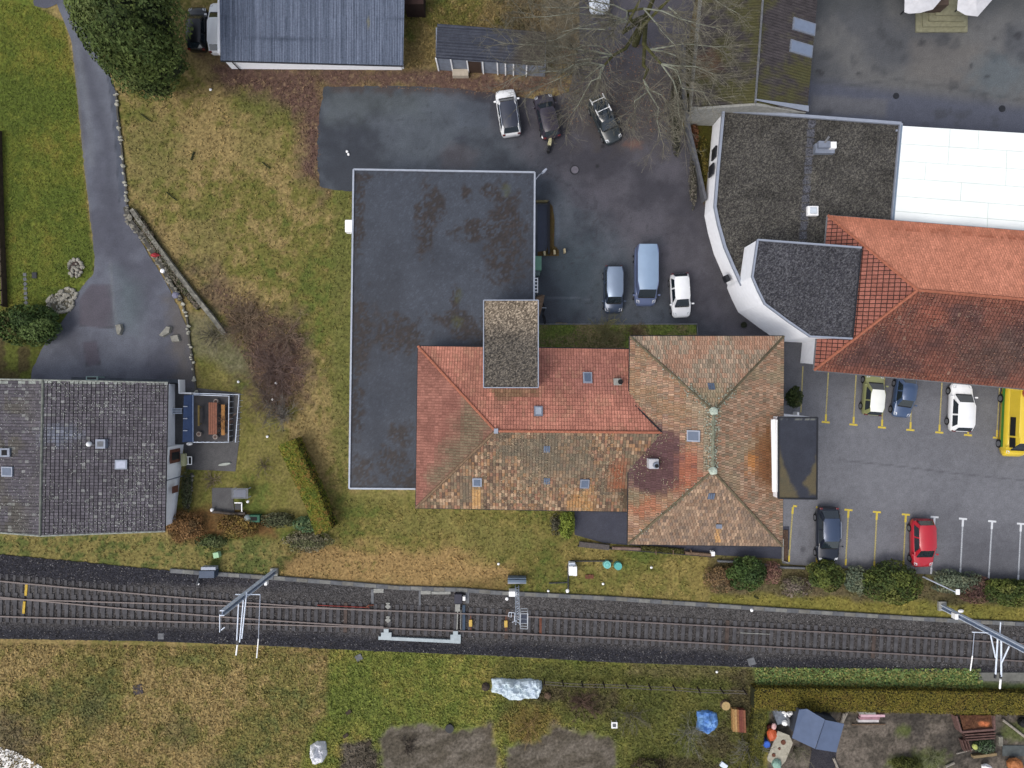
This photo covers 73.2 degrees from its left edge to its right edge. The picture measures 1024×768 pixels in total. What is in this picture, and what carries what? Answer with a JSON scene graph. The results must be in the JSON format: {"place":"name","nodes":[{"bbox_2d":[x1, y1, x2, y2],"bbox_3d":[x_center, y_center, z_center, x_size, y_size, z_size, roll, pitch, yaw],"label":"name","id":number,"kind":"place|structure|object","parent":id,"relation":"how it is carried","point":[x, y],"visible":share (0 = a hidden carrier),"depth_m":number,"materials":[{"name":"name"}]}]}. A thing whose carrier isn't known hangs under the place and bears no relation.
{"place":"outdoors","nodes":[
{"label":"outdoors","id":0,"kind":"place"},
{"bbox_2d":[0,748,41,767],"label":"gravel path","id":1,"kind":"structure","parent":0,"point":[4,759],"depth_m":56.98,"materials":[{"name":"white gravel"}]},
{"bbox_2d":[31,0,195,387],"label":"driveway","id":2,"kind":"structure","parent":0,"point":[126,286],"depth_m":56.99,"materials":[{"name":"grey asphalt"}]},
{"bbox_2d":[182,395,193,441],"bbox_3d":[-25.712,2.745,54.732,0.756,0.436,3.792,0,90,0],"label":"awning","id":3,"kind":"object","parent":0,"point":[188,421],"visible":1,"depth_m":54.77,"materials":[{"name":"blue fabric"}]},
{"bbox_2d":[175,388,239,470],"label":"patio","id":4,"kind":"structure","parent":0,"point":[209,456],"depth_m":56.98,"materials":[{"name":"concrete"}]},
{"bbox_2d":[193,393,242,442],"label":"balcony","id":5,"kind":"structure","parent":4,"relation":"on","point":[202,400],"depth_m":56.50,"materials":[{"name":"metal"}]},
{"bbox_2d":[212,488,234,512],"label":"garden path","id":6,"kind":"structure","parent":0,"point":[222,499],"depth_m":56.98,"materials":[{"name":"concrete"}]},
{"bbox_2d":[0,0,1023,767],"bbox_3d":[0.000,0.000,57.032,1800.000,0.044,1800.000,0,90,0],"label":"ground","id":7,"kind":"structure","parent":0,"point":[274,490],"depth_m":57.03,"materials":[{"name":"green plant"}]},
{"bbox_2d":[0,131,7,306],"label":"garden fence","id":8,"kind":"object","parent":7,"relation":"on","point":[3,282],"visible":1,"depth_m":56.74,"materials":[{"name":"metal"}]},
{"bbox_2d":[0,303,62,346],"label":"round bush","id":9,"kind":"object","parent":7,"relation":"on","point":[33,326],"visible":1,"depth_m":55.53,"materials":[{"name":"green plant"}]},
{"bbox_2d":[0,0,92,312],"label":"lawn tufts","id":10,"kind":"object","parent":7,"relation":"on","point":[47,151],"visible":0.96,"depth_m":56.98,"materials":[{"name":"green plant"}]},
{"bbox_2d":[46,292,74,313],"bbox_3d":[-37.278,-6.690,56.920,2.449,0.280,1.844,0,90,0],"label":"rock bed","id":11,"kind":"object","parent":7,"relation":"on","point":[56,304],"visible":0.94,"depth_m":56.83,"materials":[{"name":"stone"}]},
{"bbox_2d":[0,378,184,536],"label":"grey tiled house","id":12,"kind":"structure","parent":7,"relation":"on","point":[89,457],"depth_m":52.61,"materials":[{"name":"tile"}]},
{"bbox_2d":[113,90,129,204],"bbox_3d":[-32.218,-19.510,56.884,0.512,0.340,9.450,-6,90,0],"label":"stone edging","id":13,"kind":"object","parent":7,"relation":"on","point":[121,156],"visible":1,"depth_m":56.88,"materials":[{"name":"grey stone"}]},
{"bbox_2d":[62,0,193,101],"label":"evergreen tree","id":14,"kind":"object","parent":7,"relation":"on","point":[137,45],"visible":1,"depth_m":49.22,"materials":[{"name":"green plant"}]},
{"bbox_2d":[123,206,183,300],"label":"dry stone wall","id":15,"kind":"structure","parent":7,"relation":"on","point":[129,221],"depth_m":56.70,"materials":[{"name":"grey stone"}]},
{"bbox_2d":[134,216,200,309],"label":"wall plants","id":16,"kind":"object","parent":7,"relation":"on","point":[180,286],"depth_m":56.63,"materials":[{"name":"green plant"}]},
{"bbox_2d":[129,208,226,334],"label":"retaining slab","id":17,"kind":"structure","parent":7,"relation":"on","point":[190,289],"depth_m":56.58,"materials":[{"name":"grey concrete"}]},
{"bbox_2d":[180,469,191,511],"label":"dark shrub","id":18,"kind":"object","parent":7,"relation":"on","point":[187,491],"visible":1,"depth_m":56.55,"materials":[{"name":"green plant"}]},
{"bbox_2d":[167,511,207,542],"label":"orange shrub","id":19,"kind":"object","parent":7,"relation":"on","point":[187,527],"visible":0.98,"depth_m":56.41,"materials":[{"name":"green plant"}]},
{"bbox_2d":[184,7,208,52],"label":"car","id":20,"kind":"object","parent":7,"relation":"on","point":[196,42],"visible":0.79,"depth_m":55.84,"materials":[{"name":"black paint"}]},
{"bbox_2d":[194,534,227,548],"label":"green shrub","id":21,"kind":"object","parent":7,"relation":"on","point":[215,542],"visible":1,"depth_m":56.63,"materials":[{"name":"green plant"}]},
{"bbox_2d":[204,3,218,54],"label":"car","id":22,"kind":"object","parent":7,"relation":"on","point":[212,31],"visible":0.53,"depth_m":55.53,"materials":[{"name":"white paint"}]},
{"bbox_2d":[217,514,259,539],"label":"orange shrub","id":23,"kind":"object","parent":7,"relation":"on","point":[241,526],"visible":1,"depth_m":56.38,"materials":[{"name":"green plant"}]},
{"bbox_2d":[211,282,271,352],"bbox_3d":[-21.947,-5.335,56.305,4.174,2.955,5.964,32,90,0],"label":"thicket","id":24,"kind":"object","parent":7,"relation":"on","point":[239,329],"visible":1,"depth_m":56.54,"materials":[{"name":"brown plant"}]},
{"bbox_2d":[219,568,277,657],"bbox_3d":[-19.665,17.725,51.800,2.080,10.400,5.422,5,90,0],"label":"catenary mast","id":25,"kind":"object","parent":7,"relation":"on","point":[236,601],"visible":1,"depth_m":50.76,"materials":[{"name":"metal"}]},
{"bbox_2d":[242,375,287,428],"bbox_3d":[-20.274,1.320,56.414,3.532,1.762,4.370,15,90,0],"label":"thicket","id":26,"kind":"object","parent":7,"relation":"on","point":[263,393],"visible":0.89,"depth_m":56.63,"materials":[{"name":"brown plant"}]},
{"bbox_2d":[237,341,312,416],"bbox_3d":[-19.507,-1.103,56.298,6.715,2.584,6.000,36,90,0],"label":"thicket","id":27,"kind":"object","parent":7,"relation":"on","point":[269,372],"visible":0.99,"depth_m":56.55,"materials":[{"name":"brown plant"}]},
{"bbox_2d":[260,512,295,528],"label":"green shrub","id":28,"kind":"object","parent":7,"relation":"on","point":[281,520],"visible":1,"depth_m":56.54,"materials":[{"name":"green plant"}]},
{"bbox_2d":[256,393,302,433],"bbox_3d":[-19.111,2.382,55.745,3.194,2.555,3.825,39,90,0],"label":"bare tree","id":29,"kind":"object","parent":7,"relation":"on","point":[284,418],"visible":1,"depth_m":56.04,"materials":[{"name":"brown plant"}]},
{"bbox_2d":[258,312,309,357],"bbox_3d":[-18.610,-3.997,56.590,4.313,1.799,4.445,0,90,0],"label":"thicket","id":30,"kind":"object","parent":7,"relation":"on","point":[286,336],"visible":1,"depth_m":56.64,"materials":[{"name":"brown plant"}]},
{"bbox_2d":[278,436,336,534],"bbox_3d":[-16.473,8.205,56.010,1.859,2.202,7.980,-23,90,0],"label":"clipped hedge","id":31,"kind":"object","parent":7,"relation":"on","point":[309,485],"visible":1,"depth_m":55.12,"materials":[{"name":"green plant"}]},
{"bbox_2d":[282,530,334,552],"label":"green shrub","id":32,"kind":"object","parent":7,"relation":"on","point":[309,541],"visible":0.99,"depth_m":56.62,"materials":[{"name":"green plant"}]},
{"bbox_2d":[217,0,403,70],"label":"garage building","id":33,"kind":"structure","parent":7,"relation":"on","point":[320,34],"depth_m":53.91,"materials":[{"name":"metal"}]},
{"bbox_2d":[310,741,326,764],"bbox_3d":[-15.965,30.387,56.465,1.515,1.069,1.806,0,90,0],"label":"white sack","id":34,"kind":"object","parent":7,"relation":"on","point":[318,752],"visible":1,"depth_m":56.50,"materials":[{"name":"plastic"}]},
{"bbox_2d":[404,0,425,17],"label":"brown hut","id":35,"kind":"object","parent":7,"relation":"on","point":[415,8],"visible":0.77,"depth_m":55.76,"materials":[{"name":"brown wood"}]},
{"bbox_2d":[345,168,535,489],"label":"flat roof building","id":36,"kind":"structure","parent":7,"relation":"on","point":[438,257],"depth_m":53.40,"materials":[{"name":"grey concrete"}]},
{"bbox_2d":[209,42,682,417],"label":"fallen leaves","id":37,"kind":"object","parent":7,"relation":"on","point":[245,70],"visible":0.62,"depth_m":56.98,"materials":[{"name":"brown plant"}]},
{"bbox_2d":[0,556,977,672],"bbox_3d":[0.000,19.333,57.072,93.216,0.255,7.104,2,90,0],"label":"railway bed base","id":38,"kind":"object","parent":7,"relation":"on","point":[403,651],"visible":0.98,"depth_m":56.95,"materials":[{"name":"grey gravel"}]},
{"bbox_2d":[0,554,1023,672],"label":"railway bed","id":39,"kind":"object","parent":38,"relation":"on","point":[341,642],"visible":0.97,"depth_m":56.94,"materials":[{"name":"grey gravel"}]},
{"bbox_2d":[0,573,383,627],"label":"branch track","id":40,"kind":"structure","parent":39,"relation":"on","point":[80,588],"depth_m":56.88,"materials":[{"name":"metal"}]},
{"bbox_2d":[0,592,1023,666],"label":"railway track","id":41,"kind":"structure","parent":39,"relation":"on","point":[946,656],"depth_m":56.87,"materials":[{"name":"metal"}]},
{"bbox_2d":[378,629,460,643],"bbox_3d":[-7.587,20.674,56.815,6.774,0.250,1.026,3,90,0],"label":"points channel","id":42,"kind":"object","parent":41,"relation":"attached to","point":[455,636],"visible":1,"depth_m":56.72,"materials":[{"name":"white concrete"}]},
{"bbox_2d":[435,24,545,77],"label":"ribbed shed","id":43,"kind":"structure","parent":7,"relation":"on","point":[459,53],"depth_m":54.52,"materials":[{"name":"grey metal"}]},
{"bbox_2d":[491,678,541,699],"bbox_3d":[0.379,25.185,56.506,4.256,0.988,1.866,0,90,0],"label":"tarpaulin pile","id":44,"kind":"object","parent":7,"relation":"on","point":[517,689],"visible":1,"depth_m":56.54,"materials":[{"name":"plastic"}]},
{"bbox_2d":[508,575,527,628],"bbox_3d":[0.405,16.545,52.363,1.500,9.274,1.452,0,90,0],"label":"signal mast","id":45,"kind":"object","parent":7,"relation":"on","point":[517,579],"visible":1,"depth_m":54.69,"materials":[{"name":"metal"}]},
{"bbox_2d":[558,511,574,538],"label":"yellow shrub","id":46,"kind":"object","parent":7,"relation":"on","point":[567,524],"visible":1,"depth_m":55.94,"materials":[{"name":"green plant"}]},
{"bbox_2d":[566,689,602,724],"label":"bare shrub","id":47,"kind":"object","parent":7,"relation":"on","point":[583,703],"visible":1,"depth_m":56.65,"materials":[{"name":"brown plant"}]},
{"bbox_2d":[170,568,1023,625],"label":"cable trough","id":48,"kind":"object","parent":7,"relation":"on","point":[601,597],"visible":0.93,"depth_m":56.84,"materials":[{"name":"concrete"}]},
{"bbox_2d":[415,335,784,546],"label":"tiled building","id":49,"kind":"structure","parent":7,"relation":"on","point":[662,439],"depth_m":49.43,"materials":[{"name":"tile"}]},
{"bbox_2d":[539,323,697,334],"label":"strip kerb","id":50,"kind":"structure","parent":7,"relation":"on","point":[621,324],"depth_m":56.88,"materials":[{"name":"concrete"}]},
{"bbox_2d":[543,679,747,694],"bbox_3d":[10.841,24.786,56.450,16.517,1.100,0.188,3,90,0],"label":"wire fence","id":51,"kind":"object","parent":7,"relation":"on","point":[649,686],"visible":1,"depth_m":56.34,"materials":[{"name":"grey metal"}]},
{"bbox_2d":[577,541,804,568],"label":"garden edge wall","id":52,"kind":"structure","parent":7,"relation":"on","point":[593,545],"depth_m":56.65,"materials":[{"name":"grey concrete"}]},
{"bbox_2d":[696,710,717,733],"bbox_3d":[16.099,27.853,56.593,1.866,0.813,1.925,0,90,0],"label":"tarpaulin pile","id":53,"kind":"object","parent":7,"relation":"on","point":[707,722],"visible":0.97,"depth_m":56.56,"materials":[{"name":"plastic"}]},
{"bbox_2d":[702,566,737,593],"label":"brown shrub","id":54,"kind":"object","parent":7,"relation":"on","point":[718,578],"visible":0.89,"depth_m":56.32,"materials":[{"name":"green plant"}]},
{"bbox_2d":[731,707,745,732],"bbox_3d":[18.625,27.624,56.760,1.147,0.480,1.943,0,90,0],"label":"pallet stack","id":55,"kind":"object","parent":7,"relation":"on","point":[738,719],"visible":1,"depth_m":56.55,"materials":[{"name":"brown wood"}]},
{"bbox_2d":[725,555,766,591],"bbox_3d":[19.037,15.370,56.019,3.392,2.016,3.084,0,90,0],"label":"round bush","id":56,"kind":"object","parent":7,"relation":"on","point":[744,571],"visible":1,"depth_m":55.67,"materials":[{"name":"green plant"}]},
{"bbox_2d":[687,0,816,125],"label":"mossy gabled shed","id":57,"kind":"structure","parent":7,"relation":"on","point":[784,30],"depth_m":53.02,"materials":[{"name":"concrete"}]},
{"bbox_2d":[746,706,767,767],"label":"clipped hedge","id":58,"kind":"object","parent":7,"relation":"on","point":[757,722],"visible":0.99,"depth_m":56.06,"materials":[{"name":"green plant"}]},
{"bbox_2d":[767,731,792,765],"bbox_3d":[21.860,29.824,56.560,1.493,0.880,2.777,22,90,0],"label":"junk table","id":59,"kind":"object","parent":7,"relation":"on","point":[782,743],"visible":0.94,"depth_m":56.20,"materials":[{"name":"beige wood"}]},
{"bbox_2d":[771,414,817,499],"bbox_3d":[19.887,5.195,52.666,3.174,8.669,5.846,0,90,0],"label":"roof terrace box","id":60,"kind":"object","parent":7,"relation":"on","point":[794,451],"visible":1,"depth_m":48.40,"materials":[{"name":"metal"}]},
{"bbox_2d":[780,576,813,597],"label":"brown shrub","id":61,"kind":"object","parent":7,"relation":"on","point":[795,586],"visible":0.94,"depth_m":56.48,"materials":[{"name":"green plant"}]},
{"bbox_2d":[704,111,902,342],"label":"curved white building","id":62,"kind":"structure","parent":7,"relation":"on","point":[780,187],"depth_m":53.90,"materials":[{"name":"gravel"}]},
{"bbox_2d":[788,708,843,751],"bbox_3d":[24.275,27.612,55.775,3.993,2.450,2.706,22,90,0],"label":"blue roof hut","id":63,"kind":"object","parent":7,"relation":"on","point":[822,730],"visible":0.98,"depth_m":54.80,"materials":[{"name":"metal"}]},
{"bbox_2d":[809,748,835,767],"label":"hut shade mat","id":64,"kind":"object","parent":7,"relation":"on","point":[821,759],"visible":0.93,"depth_m":56.97,"materials":[{"name":"fabric"}]},
{"bbox_2d":[806,559,845,592],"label":"round bush","id":65,"kind":"object","parent":7,"relation":"on","point":[821,576],"visible":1,"depth_m":55.70,"materials":[{"name":"green plant"}]},
{"bbox_2d":[840,565,870,596],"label":"grey shrub","id":66,"kind":"object","parent":7,"relation":"on","point":[853,582],"visible":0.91,"depth_m":56.23,"materials":[{"name":"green plant"}]},
{"bbox_2d":[755,667,982,688],"bbox_3d":[29.422,24.291,56.902,18.816,0.481,1.998,0,90,0],"label":"herb strip","id":67,"kind":"object","parent":7,"relation":"on","point":[878,673],"visible":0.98,"depth_m":56.86,"materials":[{"name":"green plant"}]},
{"bbox_2d":[750,682,1023,715],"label":"clipped hedge","id":68,"kind":"object","parent":7,"relation":"on","point":[920,700],"visible":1,"depth_m":56.05,"materials":[{"name":"green plant"}]},
{"bbox_2d":[862,558,923,604],"bbox_3d":[30.805,16.047,55.987,4.996,2.089,3.760,0,90,0],"label":"round bush","id":69,"kind":"object","parent":7,"relation":"on","point":[891,582],"visible":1,"depth_m":55.58,"materials":[{"name":"green plant"}]},
{"bbox_2d":[782,342,1023,580],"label":"parking lot","id":70,"kind":"structure","parent":7,"relation":"on","point":[893,471],"depth_m":56.98,"materials":[{"name":"grey asphalt"}]},
{"bbox_2d":[813,506,843,561],"bbox_3d":[25.799,12.333,56.221,2.200,1.522,4.552,0,90,0],"label":"car","id":71,"kind":"object","parent":70,"relation":"on","point":[828,528],"visible":1,"depth_m":55.88,"materials":[{"name":"black paint"}]},
{"bbox_2d":[859,376,888,415],"bbox_3d":[29.513,0.851,56.232,1.960,1.500,3.468,5,90,0],"label":"car","id":72,"kind":"object","parent":70,"relation":"on","point":[873,399],"visible":0.91,"depth_m":55.80,"materials":[{"name":"paint"}]},
{"bbox_2d":[888,379,917,417],"bbox_3d":[32.011,1.035,56.242,1.930,1.480,3.419,8,90,0],"label":"car","id":73,"kind":"object","parent":70,"relation":"on","point":[904,395],"visible":0.77,"depth_m":55.94,"materials":[{"name":"blue paint"}]},
{"bbox_2d":[907,518,938,566],"bbox_3d":[33.519,12.996,56.232,2.160,1.500,3.961,-1,90,0],"label":"car","id":74,"kind":"object","parent":70,"relation":"on","point":[922,540],"visible":1,"depth_m":55.84,"materials":[{"name":"red paint"}]},
{"bbox_2d":[944,384,977,431],"bbox_3d":[36.675,1.917,56.232,2.180,1.500,3.961,3,90,0],"label":"car","id":75,"kind":"object","parent":70,"relation":"on","point":[961,413],"visible":0.96,"depth_m":55.84,"materials":[{"name":"white paint"}]},
{"bbox_2d":[996,388,1023,456],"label":"van","id":76,"kind":"object","parent":70,"relation":"on","point":[1010,441],"visible":0.78,"depth_m":55.57,"materials":[{"name":"yellow paint"}]},
{"bbox_2d":[888,756,923,767],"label":"green shrub","id":77,"kind":"object","parent":7,"relation":"on","point":[905,762],"visible":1,"depth_m":56.41,"materials":[{"name":"green plant"}]},
{"bbox_2d":[800,214,1023,389],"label":"orange tiled hall","id":78,"kind":"structure","parent":7,"relation":"on","point":[940,303],"depth_m":50.87,"materials":[{"name":"tile"}]},
{"bbox_2d":[930,568,982,593],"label":"grey shrub","id":79,"kind":"object","parent":7,"relation":"on","point":[956,579],"visible":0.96,"depth_m":56.09,"materials":[{"name":"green plant"}]},
{"bbox_2d":[893,125,1023,229],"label":"flat roof","id":80,"kind":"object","parent":7,"relation":"on","point":[961,177],"visible":0.83,"depth_m":53.70,"materials":[{"name":"metal"}]},
{"bbox_2d":[951,714,995,732],"bbox_3d":[37.851,27.788,56.647,3.304,0.706,1.490,0,90,0],"label":"compost frame","id":81,"kind":"object","parent":7,"relation":"on","point":[975,723],"visible":0.99,"depth_m":56.48,"materials":[{"name":"brown wood"}]},
{"bbox_2d":[956,575,993,604],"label":"brown shrub","id":82,"kind":"object","parent":7,"relation":"on","point":[977,593],"visible":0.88,"depth_m":56.15,"materials":[{"name":"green plant"}]},
{"bbox_2d":[959,731,996,758],"bbox_3d":[38.357,29.657,56.750,2.804,0.500,2.165,-7,90,0],"label":"slatted frame","id":83,"kind":"object","parent":7,"relation":"on","point":[968,737],"visible":0.95,"depth_m":56.62,"materials":[{"name":"brown wood"}]},
{"bbox_2d":[979,672,1023,680],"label":"concrete pad","id":84,"kind":"object","parent":7,"relation":"on","point":[1006,676],"visible":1,"depth_m":56.88,"materials":[{"name":"grey concrete"}]},
{"bbox_2d":[982,578,1023,607],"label":"round bush","id":85,"kind":"object","parent":7,"relation":"on","point":[1004,589],"visible":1,"depth_m":55.70,"materials":[{"name":"green plant"}]},
{"bbox_3d":[35.463,18.305,56.890,0.646,0.220,0.764,0,90,0],"label":"concrete footing","id":86,"kind":"object","parent":7,"relation":"on","visible":0},
{"bbox_2d":[937,603,1023,688],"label":"catenary mast","id":87,"kind":"object","parent":86,"relation":"on","point":[955,615],"visible":1,"depth_m":51.04,"materials":[{"name":"metal"}]},
{"bbox_2d":[317,0,768,334],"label":"yard asphalt","id":88,"kind":"structure","parent":0,"point":[613,205],"depth_m":56.99,"materials":[{"name":"grey asphalt"}]},
{"bbox_2d":[494,89,520,137],"bbox_3d":[-0.318,-22.166,56.116,2.100,1.732,3.862,-9,90,0],"label":"car","id":89,"kind":"object","parent":88,"relation":"on","point":[506,103],"visible":0.98,"depth_m":55.48,"materials":[{"name":"white paint"}]},
{"bbox_2d":[483,300,538,387],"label":"stair tower","id":90,"kind":"structure","parent":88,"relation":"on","point":[510,343],"depth_m":48.70,"materials":[{"name":"gravel"}]},
{"bbox_2d":[535,200,549,253],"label":"cellar stairs","id":91,"kind":"structure","parent":88,"relation":"on","point":[543,227],"depth_m":56.97,"materials":[{"name":"grey concrete"}]},
{"bbox_2d":[533,93,560,140],"bbox_3d":[2.875,-21.874,56.232,2.040,1.500,3.714,-12,90,0],"label":"car","id":92,"kind":"object","parent":88,"relation":"on","point":[541,108],"visible":0.94,"depth_m":55.77,"materials":[{"name":"paint"}]},
{"bbox_2d":[587,92,621,145],"bbox_3d":[7.572,-21.596,56.211,2.000,1.543,4.010,-25,90,0],"label":"pickup truck","id":93,"kind":"object","parent":88,"relation":"on","point":[608,137],"visible":0.78,"depth_m":55.92,"materials":[{"name":"black paint"}]},
{"bbox_2d":[602,265,625,313],"bbox_3d":[8.271,-7.697,56.107,1.980,1.750,3.862,0,90,0],"label":"car","id":94,"kind":"object","parent":88,"relation":"on","point":[613,286],"visible":1,"depth_m":55.33,"materials":[{"name":"paint"}]},
{"bbox_2d":[472,0,763,170],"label":"bare tree","id":95,"kind":"object","parent":88,"relation":"on","point":[642,21],"visible":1,"depth_m":49.41,"materials":[{"name":"brown plant"}]},
{"bbox_2d":[632,244,659,305],"bbox_3d":[10.883,-8.804,55.992,2.230,1.980,4.850,0,90,0],"label":"van","id":96,"kind":"object","parent":88,"relation":"on","point":[645,259],"visible":1,"depth_m":55.05,"materials":[{"name":"paint"}]},
{"bbox_2d":[669,57,683,155],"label":"ivy bank","id":97,"kind":"structure","parent":88,"relation":"on","point":[675,119],"depth_m":56.42,"materials":[{"name":"brown plant"}]},
{"bbox_2d":[668,273,693,317],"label":"car","id":98,"kind":"object","parent":88,"relation":"on","point":[680,295],"visible":1,"depth_m":55.78,"materials":[{"name":"white paint"}]},
{"bbox_2d":[680,38,706,202],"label":"boundary wall","id":99,"kind":"structure","parent":88,"relation":"on","point":[701,189],"depth_m":56.11,"materials":[{"name":"grey concrete"}]},
{"bbox_2d":[575,511,638,545],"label":"terrace","id":100,"kind":"structure","parent":0,"point":[607,527],"depth_m":56.98,"materials":[{"name":"concrete"}]},
{"bbox_2d":[539,325,696,347],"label":"grass strip","id":101,"kind":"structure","parent":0,"point":[615,341],"depth_m":56.97,"materials":[{"name":"green plant"}]},
{"bbox_2d":[587,311,627,345],"bbox_3d":[7.799,-4.484,55.901,3.702,2.306,3.095,0,90,0],"label":"bare shrub","id":102,"kind":"object","parent":101,"relation":"on","point":[606,332],"visible":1,"depth_m":56.17,"materials":[{"name":"brown plant"}]},
{"bbox_2d":[686,45,711,202],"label":"planted bank","id":103,"kind":"structure","parent":0,"point":[706,131],"depth_m":56.95,"materials":[{"name":"green plant"}]},
{"bbox_2d":[644,526,788,558],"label":"basement path","id":104,"kind":"structure","parent":0,"point":[766,552],"depth_m":56.98,"materials":[{"name":"concrete"}]},
{"bbox_2d":[805,0,1023,132],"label":"plaza","id":105,"kind":"structure","parent":0,"point":[870,58],"depth_m":56.99,"materials":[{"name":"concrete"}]},
{"bbox_2d":[900,0,939,14],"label":"parasol","id":106,"kind":"object","parent":105,"relation":"on","point":[915,6],"visible":1,"depth_m":54.22,"materials":[{"name":"fabric"}]},
{"bbox_2d":[915,0,967,32],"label":"stepped plinth","id":107,"kind":"structure","parent":105,"relation":"on","point":[942,16],"depth_m":56.68,"materials":[{"name":"stone"}]},
{"bbox_2d":[955,0,991,16],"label":"parasol","id":108,"kind":"object","parent":105,"relation":"on","point":[972,7],"visible":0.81,"depth_m":54.22,"materials":[{"name":"fabric"}]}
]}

